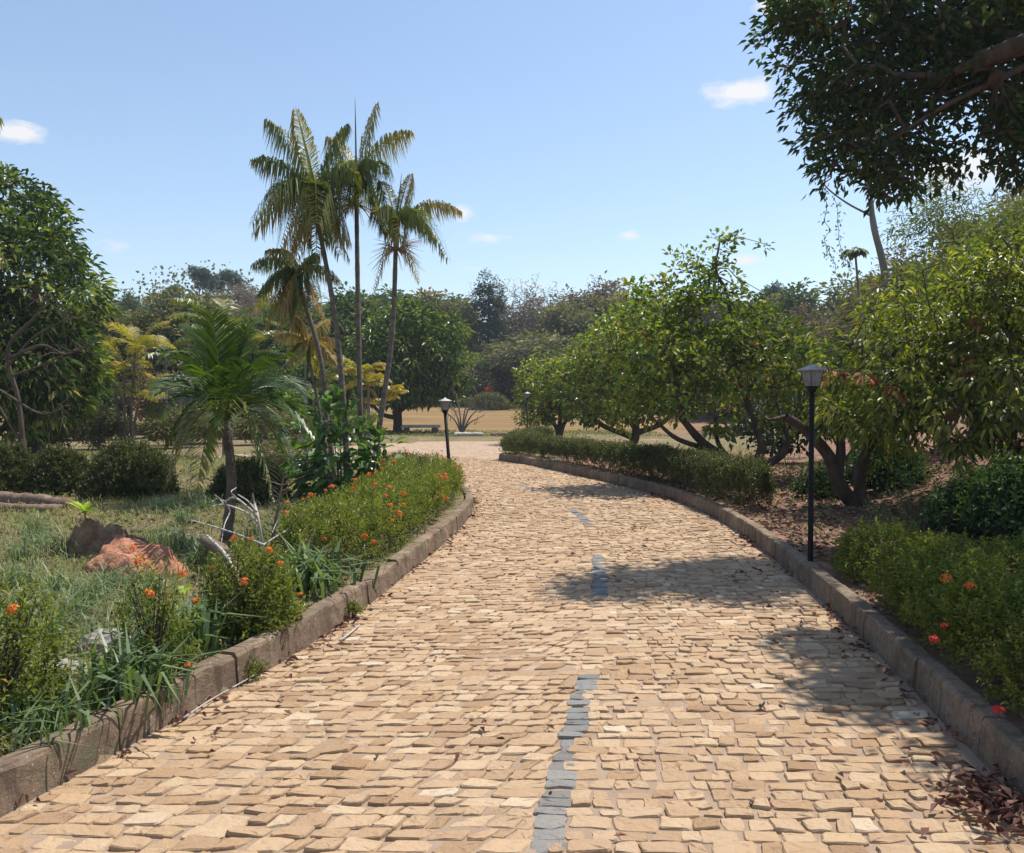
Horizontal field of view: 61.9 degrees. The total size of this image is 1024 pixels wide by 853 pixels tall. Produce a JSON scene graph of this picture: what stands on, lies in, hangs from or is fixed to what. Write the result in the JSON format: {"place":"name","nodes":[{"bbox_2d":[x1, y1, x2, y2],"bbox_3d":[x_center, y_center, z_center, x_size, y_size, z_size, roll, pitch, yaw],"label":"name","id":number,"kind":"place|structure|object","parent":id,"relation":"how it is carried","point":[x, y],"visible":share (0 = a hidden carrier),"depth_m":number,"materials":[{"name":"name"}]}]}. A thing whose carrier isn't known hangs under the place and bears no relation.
{"place":"outdoors","nodes":[
{"label":"outdoors","id":0,"kind":"place"},
{"bbox_2d":[215,439,650,459],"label":"cross track road","id":1,"kind":"structure","parent":0,"point":[483,449],"depth_m":30.37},
{"bbox_2d":[0,451,1023,852],"bbox_3d":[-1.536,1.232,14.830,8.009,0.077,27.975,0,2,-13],"label":"road","id":2,"kind":"structure","parent":0,"point":[572,765],"depth_m":4.33,"materials":[{"name":"stone"}]},
{"bbox_2d":[0,336,1023,776],"bbox_3d":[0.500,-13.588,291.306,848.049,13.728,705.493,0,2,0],"label":"ground","id":3,"kind":"structure","parent":0,"point":[498,420],"depth_m":12.48,"materials":[{"name":"soil"}]},
{"bbox_2d":[0,439,38,492],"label":"round shrub","id":4,"kind":"object","parent":3,"relation":"on","point":[16,454],"visible":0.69,"depth_m":13.86,"materials":[{"name":"green plant"}]},
{"bbox_2d":[0,532,53,562],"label":"grass tuft","id":5,"kind":"object","parent":3,"relation":"on","point":[19,555],"visible":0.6,"depth_m":8.05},
{"bbox_2d":[0,553,56,589],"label":"grass tuft","id":6,"kind":"object","parent":3,"relation":"on","point":[15,569],"visible":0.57,"depth_m":6.94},
{"bbox_2d":[0,491,73,508],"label":"fallen log","id":7,"kind":"object","parent":3,"relation":"on","point":[24,498],"visible":0.66,"depth_m":12.29,"materials":[{"name":"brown wood"}]},
{"bbox_2d":[0,566,88,737],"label":"ixora bush","id":8,"kind":"object","parent":3,"relation":"on","point":[21,638],"visible":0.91,"depth_m":4.03,"materials":[{"name":"green plant"}]},
{"bbox_2d":[13,560,91,597],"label":"grass tuft","id":9,"kind":"object","parent":3,"relation":"on","point":[51,583],"visible":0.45,"depth_m":6.67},
{"bbox_2d":[20,520,85,560],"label":"grass tuft","id":10,"kind":"object","parent":3,"relation":"on","point":[58,550],"visible":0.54,"depth_m":8.25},
{"bbox_2d":[20,441,90,496],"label":"round shrub","id":11,"kind":"object","parent":3,"relation":"on","point":[50,472],"visible":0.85,"depth_m":13.68,"materials":[{"name":"green plant"}]},
{"bbox_2d":[2,581,117,635],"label":"grass tuft","id":12,"kind":"object","parent":3,"relation":"on","point":[70,611],"visible":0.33,"depth_m":5.64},
{"bbox_2d":[0,287,122,452],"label":"branches","id":13,"kind":"object","parent":3,"relation":"on","point":[19,403],"visible":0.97,"depth_m":19.19,"materials":[{"name":"brown plant"}]},
{"bbox_2d":[0,161,124,458],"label":"mango tree","id":14,"kind":"object","parent":3,"relation":"on","point":[28,240],"visible":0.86,"depth_m":21.36,"materials":[{"name":"green plant"}]},
{"bbox_2d":[0,670,130,754],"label":"strap plant","id":15,"kind":"object","parent":3,"relation":"on","point":[36,718],"visible":0.73,"depth_m":3.83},
{"bbox_2d":[36,564,131,614],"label":"grass tuft","id":16,"kind":"object","parent":3,"relation":"on","point":[75,587],"visible":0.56,"depth_m":6.14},
{"bbox_2d":[43,610,142,655],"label":"grass tuft","id":17,"kind":"object","parent":3,"relation":"on","point":[92,627],"visible":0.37,"depth_m":5.28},
{"bbox_2d":[66,402,142,449],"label":"scrub bush","id":18,"kind":"object","parent":3,"relation":"on","point":[101,426],"visible":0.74,"depth_m":27.08,"materials":[{"name":"green plant"}]},
{"bbox_2d":[67,515,147,558],"bbox_3d":[-3.994,1.146,8.457,0.797,0.544,0.422,0,2,-6],"label":"earth lump","id":19,"kind":"object","parent":3,"relation":"on","point":[95,533],"visible":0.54,"depth_m":8.31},
{"bbox_2d":[77,628,139,654],"bbox_3d":[-2.465,1.337,5.244,0.363,0.189,0.243,0,2,0],"label":"rock","id":20,"kind":"object","parent":3,"relation":"on","point":[106,636],"visible":0.3,"depth_m":5.15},
{"bbox_2d":[74,555,152,600],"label":"grass tuft","id":21,"kind":"object","parent":3,"relation":"on","point":[103,577],"visible":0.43,"depth_m":6.69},
{"bbox_2d":[79,303,165,427],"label":"olive tree","id":22,"kind":"object","parent":3,"relation":"on","point":[134,319],"visible":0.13,"depth_m":44.10,"materials":[{"name":"green plant"}]},
{"bbox_2d":[77,571,169,618],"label":"grass tuft","id":23,"kind":"object","parent":3,"relation":"on","point":[126,600],"visible":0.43,"depth_m":5.91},
{"bbox_2d":[75,434,181,500],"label":"round shrub","id":24,"kind":"object","parent":3,"relation":"on","point":[106,476],"visible":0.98,"depth_m":13.15,"materials":[{"name":"green plant"}]},
{"bbox_2d":[84,536,185,579],"bbox_3d":[-3.335,1.202,7.601,0.916,0.431,0.698,0,2,0],"label":"termite mound","id":25,"kind":"object","parent":3,"relation":"on","point":[119,549],"visible":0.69,"depth_m":7.43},
{"bbox_2d":[95,321,177,444],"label":"cane palm","id":26,"kind":"object","parent":3,"relation":"on","point":[122,365],"visible":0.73,"depth_m":26.97,"materials":[{"name":"yellow plant"}]},
{"bbox_2d":[40,617,234,717],"bbox_3d":[-1.932,1.198,4.343,1.010,0.427,1.014,0,2,0],"label":"strap plant","id":27,"kind":"object","parent":3,"relation":"on","point":[122,669],"visible":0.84,"depth_m":4.30,"materials":[{"name":"plant"}]},
{"bbox_2d":[87,559,196,594],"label":"grass tuft","id":28,"kind":"object","parent":3,"relation":"on","point":[146,578],"visible":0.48,"depth_m":6.66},
{"bbox_2d":[121,364,175,424],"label":"dry tree","id":29,"kind":"object","parent":3,"relation":"on","point":[135,399],"visible":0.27,"depth_m":38.79,"materials":[{"name":"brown plant"}]},
{"bbox_2d":[97,545,202,674],"bbox_3d":[-1.964,1.030,4.647,0.587,0.758,0.641,0,2,0],"label":"ixora bush","id":30,"kind":"object","parent":3,"relation":"on","point":[159,626],"visible":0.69,"depth_m":4.64,"materials":[{"name":"green plant"}]},
{"bbox_2d":[136,370,197,433],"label":"olive tree","id":31,"kind":"object","parent":3,"relation":"on","point":[158,405],"visible":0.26,"depth_m":35.62,"materials":[{"name":"green plant"}]},
{"bbox_2d":[133,334,201,444],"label":"cane palm","id":32,"kind":"object","parent":3,"relation":"on","point":[178,341],"visible":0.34,"depth_m":29.94,"materials":[{"name":"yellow plant"}]},
{"bbox_2d":[135,404,212,446],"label":"scrub bush","id":33,"kind":"object","parent":3,"relation":"on","point":[157,424],"visible":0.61,"depth_m":27.36,"materials":[{"name":"green plant"}]},
{"bbox_2d":[69,260,278,347],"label":"distant woods","id":34,"kind":"object","parent":3,"relation":"on","point":[177,282],"visible":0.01,"depth_m":117.04,"materials":[{"name":"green plant"}]},
{"bbox_2d":[147,520,209,552],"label":"grass tuft","id":35,"kind":"object","parent":3,"relation":"on","point":[182,541],"visible":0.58,"depth_m":8.50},
{"bbox_2d":[126,286,239,422],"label":"olive tree","id":36,"kind":"object","parent":3,"relation":"on","point":[169,330],"visible":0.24,"depth_m":43.40,"materials":[{"name":"green plant"}]},
{"bbox_2d":[136,580,265,659],"bbox_3d":[-1.877,1.149,5.195,0.864,0.458,0.775,-1,2,-25],"label":"strap plant","id":37,"kind":"object","parent":3,"relation":"on","point":[203,625],"visible":0.52,"depth_m":5.14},
{"bbox_2d":[185,264,217,294],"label":"flat topped tree","id":38,"kind":"object","parent":3,"relation":"on","point":[203,277],"visible":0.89,"depth_m":116.44,"materials":[{"name":"green plant"}]},
{"bbox_2d":[176,531,233,570],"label":"grass tuft","id":39,"kind":"object","parent":3,"relation":"on","point":[202,556],"visible":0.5,"depth_m":7.82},
{"bbox_2d":[145,308,317,545],"bbox_3d":[-2.891,0.029,9.032,1.684,2.554,2.627,-1,2,-39],"label":"young palm","id":40,"kind":"object","parent":3,"relation":"on","point":[224,382],"visible":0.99,"depth_m":8.84,"materials":[{"name":"plant"}]},
{"bbox_2d":[166,298,297,457],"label":"cane palm","id":41,"kind":"object","parent":3,"relation":"on","point":[261,336],"visible":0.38,"depth_m":24.00,"materials":[{"name":"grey plant"}]},
{"bbox_2d":[0,455,473,817],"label":"kerb","id":42,"kind":"structure","parent":3,"relation":"on","point":[37,768],"depth_m":4.56,"materials":[{"name":"concrete"}]},
{"bbox_2d":[201,452,291,504],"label":"round shrub","id":43,"kind":"object","parent":3,"relation":"on","point":[248,482],"visible":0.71,"depth_m":12.56,"materials":[{"name":"green plant"}]},
{"bbox_2d":[190,487,304,567],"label":"dead branch","id":44,"kind":"object","parent":3,"relation":"on","point":[261,543],"visible":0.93,"depth_m":7.38,"materials":[{"name":"grey wood"}]},
{"bbox_2d":[191,536,309,639],"bbox_3d":[-1.714,1.044,5.583,0.786,0.679,0.820,0,2,0],"label":"ixora bush","id":45,"kind":"object","parent":3,"relation":"on","point":[251,579],"visible":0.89,"depth_m":5.47,"materials":[{"name":"green plant"}]},
{"bbox_2d":[230,406,291,443],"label":"scrub bush","id":46,"kind":"object","parent":3,"relation":"on","point":[241,427],"visible":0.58,"depth_m":29.48,"materials":[{"name":"green plant"}]},
{"bbox_2d":[250,306,314,391],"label":"green tree","id":47,"kind":"object","parent":3,"relation":"on","point":[272,344],"visible":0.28,"depth_m":46.70,"materials":[{"name":"green plant"}]},
{"bbox_2d":[255,365,313,433],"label":"green tree","id":48,"kind":"object","parent":3,"relation":"on","point":[271,389],"visible":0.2,"depth_m":34.88,"materials":[{"name":"green plant"}]},
{"bbox_2d":[247,436,329,466],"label":"bush","id":49,"kind":"object","parent":3,"relation":"on","point":[281,458],"visible":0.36,"depth_m":19.70,"materials":[{"name":"green plant"}]},
{"bbox_2d":[250,248,341,484],"bbox_3d":[-3.646,-0.904,14.467,1.733,4.115,1.282,0,2,0],"label":"tall palm","id":50,"kind":"object","parent":3,"relation":"on","point":[291,294],"visible":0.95,"depth_m":14.29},
{"bbox_2d":[248,108,362,485],"bbox_3d":[-3.276,-1.943,13.480,1.800,6.227,2.299,0,2,-13],"label":"tall palm","id":51,"kind":"object","parent":3,"relation":"on","point":[303,190],"visible":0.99,"depth_m":13.31,"materials":[{"name":"plant"}]},
{"bbox_2d":[274,317,337,483],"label":"tall palm","id":52,"kind":"object","parent":3,"relation":"on","point":[306,346],"visible":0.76,"depth_m":14.86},
{"bbox_2d":[265,373,357,476],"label":"broadleaf shrub","id":53,"kind":"object","parent":3,"relation":"on","point":[288,470],"visible":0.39,"depth_m":16.91,"materials":[{"name":"green plant"}]},
{"bbox_2d":[277,351,345,450],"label":"cane palm","id":54,"kind":"object","parent":3,"relation":"on","point":[329,376],"visible":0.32,"depth_m":26.04,"materials":[{"name":"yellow plant"}]},
{"bbox_2d":[240,531,420,603],"bbox_3d":[-1.556,1.079,6.804,1.428,0.536,1.097,-1,2,-41],"label":"strap plant","id":55,"kind":"object","parent":3,"relation":"on","point":[312,576],"visible":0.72,"depth_m":6.75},
{"bbox_2d":[309,360,357,425],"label":"green tree","id":56,"kind":"object","parent":3,"relation":"on","point":[348,378],"visible":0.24,"depth_m":37.35,"materials":[{"name":"green plant"}]},
{"bbox_2d":[287,384,385,500],"bbox_3d":[-2.743,0.334,13.498,1.754,2.024,1.531,0,2,0],"label":"broadleaf shrub","id":57,"kind":"object","parent":3,"relation":"on","point":[322,483],"visible":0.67,"depth_m":13.35,"materials":[{"name":"green plant"}]},
{"bbox_2d":[307,281,388,410],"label":"green tree","id":58,"kind":"object","parent":3,"relation":"on","point":[347,322],"visible":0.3,"depth_m":53.77,"materials":[{"name":"green plant"}]},
{"bbox_2d":[265,449,469,568],"bbox_3d":[-1.436,0.837,10.993,1.631,0.805,7.625,0,2,0],"label":"flowering hedge","id":59,"kind":"object","parent":3,"relation":"on","point":[384,486],"visible":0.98,"depth_m":8.71,"materials":[{"name":"green plant"}]},
{"bbox_2d":[320,101,414,450],"bbox_3d":[-2.515,-2.112,14.008,1.305,6.544,1.731,-1,2,-36],"label":"tall palm","id":60,"kind":"object","parent":3,"relation":"on","point":[367,168],"visible":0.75,"depth_m":13.94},
{"bbox_2d":[336,357,407,450],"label":"cane palm","id":61,"kind":"object","parent":3,"relation":"on","point":[393,391],"visible":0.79,"depth_m":22.07,"materials":[{"name":"yellow plant"}]},
{"bbox_2d":[343,414,414,497],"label":"broadleaf shrub","id":62,"kind":"object","parent":3,"relation":"on","point":[374,431],"visible":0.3,"depth_m":13.09,"materials":[{"name":"green plant"}]},
{"bbox_2d":[341,293,483,432],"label":"round mango tree","id":63,"kind":"object","parent":3,"relation":"on","point":[432,382],"visible":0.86,"depth_m":40.99,"materials":[{"name":"green plant"}]},
{"bbox_2d":[367,173,461,475],"bbox_3d":[-1.426,-1.441,13.413,1.791,5.240,1.448,1,2,25],"label":"tall palm","id":64,"kind":"object","parent":3,"relation":"on","point":[408,216],"visible":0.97,"depth_m":13.39,"materials":[{"name":"plant"}]},
{"bbox_2d":[389,287,486,360],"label":"olive tree","id":65,"kind":"object","parent":3,"relation":"on","point":[447,307],"visible":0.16,"depth_m":89.39,"materials":[{"name":"green plant"}]},
{"bbox_2d":[452,359,519,400],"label":"scrub bush","id":66,"kind":"object","parent":3,"relation":"on","point":[483,382],"visible":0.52,"depth_m":77.43,"materials":[{"name":"green plant"}]},
{"bbox_2d":[469,267,509,402],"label":"ivy clad tree","id":67,"kind":"object","parent":3,"relation":"on","point":[490,325],"visible":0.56,"depth_m":89.18,"materials":[{"name":"green plant"}]},
{"bbox_2d":[467,386,512,409],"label":"flowering bush","id":68,"kind":"object","parent":3,"relation":"on","point":[491,403],"visible":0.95,"depth_m":71.24,"materials":[{"name":"green plant"}]},
{"bbox_2d":[0,428,1004,756],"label":"lawn grass","id":69,"kind":"structure","parent":3,"relation":"on","point":[74,566],"depth_m":10.03,"materials":[{"name":"plant"}]},
{"bbox_2d":[470,338,552,400],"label":"scrub bush","id":70,"kind":"object","parent":3,"relation":"on","point":[503,366],"visible":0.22,"depth_m":77.60,"materials":[{"name":"green plant"}]},
{"bbox_2d":[0,419,1023,706],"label":"fallen leaves","id":71,"kind":"object","parent":3,"relation":"on","point":[786,527],"visible":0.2,"depth_m":11.26,"materials":[{"name":"brown plant"}]},
{"bbox_2d":[16,470,1023,844],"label":"kerbside leaves","id":72,"kind":"object","parent":3,"relation":"on","point":[998,800],"visible":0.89,"depth_m":3.63,"materials":[{"name":"red plant"}]},
{"bbox_2d":[498,425,555,458],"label":"clipped hedge","id":73,"kind":"object","parent":3,"relation":"on","point":[532,435],"visible":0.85,"depth_m":23.59,"materials":[{"name":"green plant"}]},
{"bbox_2d":[491,327,577,399],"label":"scrub bush","id":74,"kind":"object","parent":3,"relation":"on","point":[552,341],"visible":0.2,"depth_m":75.65,"materials":[{"name":"green plant"}]},
{"bbox_2d":[505,347,605,436],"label":"cashew tree","id":75,"kind":"object","parent":3,"relation":"on","point":[545,412],"visible":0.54,"depth_m":32.98,"materials":[{"name":"green plant"}]},
{"bbox_2d":[522,302,607,348],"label":"olive tree","id":76,"kind":"object","parent":3,"relation":"on","point":[569,321],"visible":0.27,"depth_m":83.37,"materials":[{"name":"green plant"}]},
{"bbox_2d":[529,294,613,337],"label":"olive tree","id":77,"kind":"object","parent":3,"relation":"on","point":[579,305],"visible":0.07,"depth_m":86.69,"materials":[{"name":"green plant"}]},
{"bbox_2d":[548,302,696,443],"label":"cashew tree","id":78,"kind":"object","parent":3,"relation":"on","point":[597,386],"visible":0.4,"depth_m":26.49,"materials":[{"name":"green plant"}]},
{"bbox_2d":[575,292,678,336],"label":"olive tree","id":79,"kind":"object","parent":3,"relation":"on","point":[616,298],"visible":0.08,"depth_m":85.00,"materials":[{"name":"green plant"}]},
{"bbox_2d":[537,434,778,509],"bbox_3d":[2.418,0.631,17.061,1.225,0.866,11.031,0,2,-13],"label":"clipped hedge","id":80,"kind":"object","parent":3,"relation":"on","point":[724,469],"visible":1,"depth_m":14.59,"materials":[{"name":"green plant"}]},
{"bbox_2d":[588,226,848,475],"bbox_3d":[3.992,-1.338,16.593,5.034,4.956,3.595,0,2,0],"label":"cashew tree","id":81,"kind":"object","parent":3,"relation":"on","point":[731,343],"visible":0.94,"depth_m":16.07,"materials":[{"name":"green plant"}]},
{"bbox_2d":[499,452,1023,796],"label":"kerb","id":82,"kind":"structure","parent":3,"relation":"on","point":[964,709],"depth_m":5.36,"materials":[{"name":"concrete"}]},
{"bbox_2d":[770,277,824,335],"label":"green tree","id":83,"kind":"object","parent":3,"relation":"on","point":[788,301],"visible":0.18,"depth_m":74.94,"materials":[{"name":"green plant"}]},
{"bbox_2d":[729,334,884,461],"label":"dark shrub tree","id":84,"kind":"object","parent":3,"relation":"on","point":[772,442],"visible":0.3,"depth_m":20.88,"materials":[{"name":"green plant"}]},
{"bbox_2d":[775,298,844,356],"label":"dry tree","id":85,"kind":"object","parent":3,"relation":"on","point":[822,322],"visible":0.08,"depth_m":61.23,"materials":[{"name":"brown plant"}]},
{"bbox_2d":[798,363,826,564],"bbox_3d":[2.740,0.408,7.815,0.185,1.971,0.185,-1,2,-20],"label":"lamp post","id":86,"kind":"object","parent":3,"relation":"on","point":[812,374],"visible":0.8,"depth_m":7.79,"materials":[{"name":"metal"}]},
{"bbox_2d":[786,459,846,500],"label":"bank bush","id":87,"kind":"object","parent":3,"relation":"on","point":[822,486],"visible":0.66,"depth_m":13.13,"materials":[{"name":"green plant"}]},
{"bbox_2d":[806,272,874,343],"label":"olive tree","id":88,"kind":"object","parent":3,"relation":"on","point":[828,305],"visible":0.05,"depth_m":70.23,"materials":[{"name":"green plant"}]},
{"bbox_2d":[825,280,878,360],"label":"olive tree","id":89,"kind":"object","parent":3,"relation":"on","point":[840,315],"visible":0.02,"depth_m":43.20,"materials":[{"name":"green plant"}]},
{"bbox_2d":[789,41,943,442],"bbox_3d":[6.985,-3.382,16.869,3.010,8.180,2.087,0,2,0],"label":"slender tree","id":90,"kind":"object","parent":3,"relation":"on","point":[878,244],"visible":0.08,"depth_m":16.86,"materials":[{"name":"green plant"}]},
{"bbox_2d":[817,188,869,301],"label":"hanging vine","id":91,"kind":"object","parent":90,"relation":"hanging from","point":[848,262],"visible":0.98,"depth_m":16.69,"materials":[{"name":"green plant"}]},
{"bbox_2d":[737,0,1023,217],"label":"overhanging tree","id":92,"kind":"object","parent":3,"relation":"on","point":[982,41],"visible":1,"depth_m":8.97,"materials":[{"name":"green plant"}]},
{"bbox_2d":[843,238,925,348],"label":"dry tree","id":93,"kind":"object","parent":3,"relation":"on","point":[888,255],"visible":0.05,"depth_m":35.55,"materials":[{"name":"green plant"}]},
{"bbox_2d":[828,516,947,585],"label":"hedge bush","id":94,"kind":"object","parent":3,"relation":"on","point":[848,556],"visible":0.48,"depth_m":7.15,"materials":[{"name":"green plant"}]},
{"bbox_2d":[757,221,1023,506],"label":"leaning mango tree","id":95,"kind":"object","parent":3,"relation":"on","point":[890,407],"visible":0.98,"depth_m":11.13,"materials":[{"name":"green plant"}]},
{"bbox_2d":[843,435,941,491],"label":"bank bush","id":96,"kind":"object","parent":3,"relation":"on","point":[877,478],"visible":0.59,"depth_m":12.91,"materials":[{"name":"green plant"}]},
{"bbox_2d":[837,250,963,454],"bbox_3d":[8.547,-1.606,18.730,3.230,4.682,2.687,0,2,0],"label":"airy tree","id":97,"kind":"object","parent":3,"relation":"on","point":[909,295],"visible":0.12,"depth_m":18.54,"materials":[{"name":"green plant"}]},
{"bbox_2d":[869,252,938,371],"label":"olive tree","id":98,"kind":"object","parent":3,"relation":"on","point":[895,261],"visible":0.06,"depth_m":33.72,"materials":[{"name":"green plant"}]},
{"bbox_2d":[855,464,979,539],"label":"feathery bush","id":99,"kind":"object","parent":3,"relation":"on","point":[907,511],"visible":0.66,"depth_m":9.79,"materials":[{"name":"green plant"}]},
{"bbox_2d":[853,526,1023,722],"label":"hedge","id":100,"kind":"object","parent":3,"relation":"on","point":[925,576],"visible":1,"depth_m":4.99,"materials":[{"name":"green plant"}]},
{"bbox_2d":[878,164,1023,416],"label":"airy tree","id":101,"kind":"object","parent":3,"relation":"on","point":[937,221],"visible":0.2,"depth_m":17.49,"materials":[{"name":"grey plant"}]},
{"bbox_2d":[903,225,1023,437],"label":"airy tree","id":102,"kind":"object","parent":3,"relation":"on","point":[940,280],"visible":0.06,"depth_m":16.49,"materials":[{"name":"green plant"}]},
{"bbox_2d":[910,466,1022,536],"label":"bank bush","id":103,"kind":"object","parent":3,"relation":"on","point":[962,482],"visible":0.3,"depth_m":9.55,"materials":[{"name":"green plant"}]},
{"bbox_2d":[918,207,1015,340],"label":"olive tree","id":104,"kind":"object","parent":3,"relation":"on","point":[949,243],"visible":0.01,"depth_m":29.84,"materials":[{"name":"green plant"}]},
{"bbox_2d":[930,188,1023,415],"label":"airy tree","id":105,"kind":"object","parent":3,"relation":"on","point":[994,233],"visible":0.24,"depth_m":15.07,"materials":[{"name":"green plant"}]},
{"bbox_2d":[951,445,1023,544],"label":"bank bush","id":106,"kind":"object","parent":3,"relation":"on","point":[998,522],"visible":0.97,"depth_m":8.93,"materials":[{"name":"green plant"}]},
{"bbox_2d":[0,0,1023,340],"label":"sky","id":107,"kind":"structure","parent":0,"point":[572,140],"materials":[{"name":"blue"}]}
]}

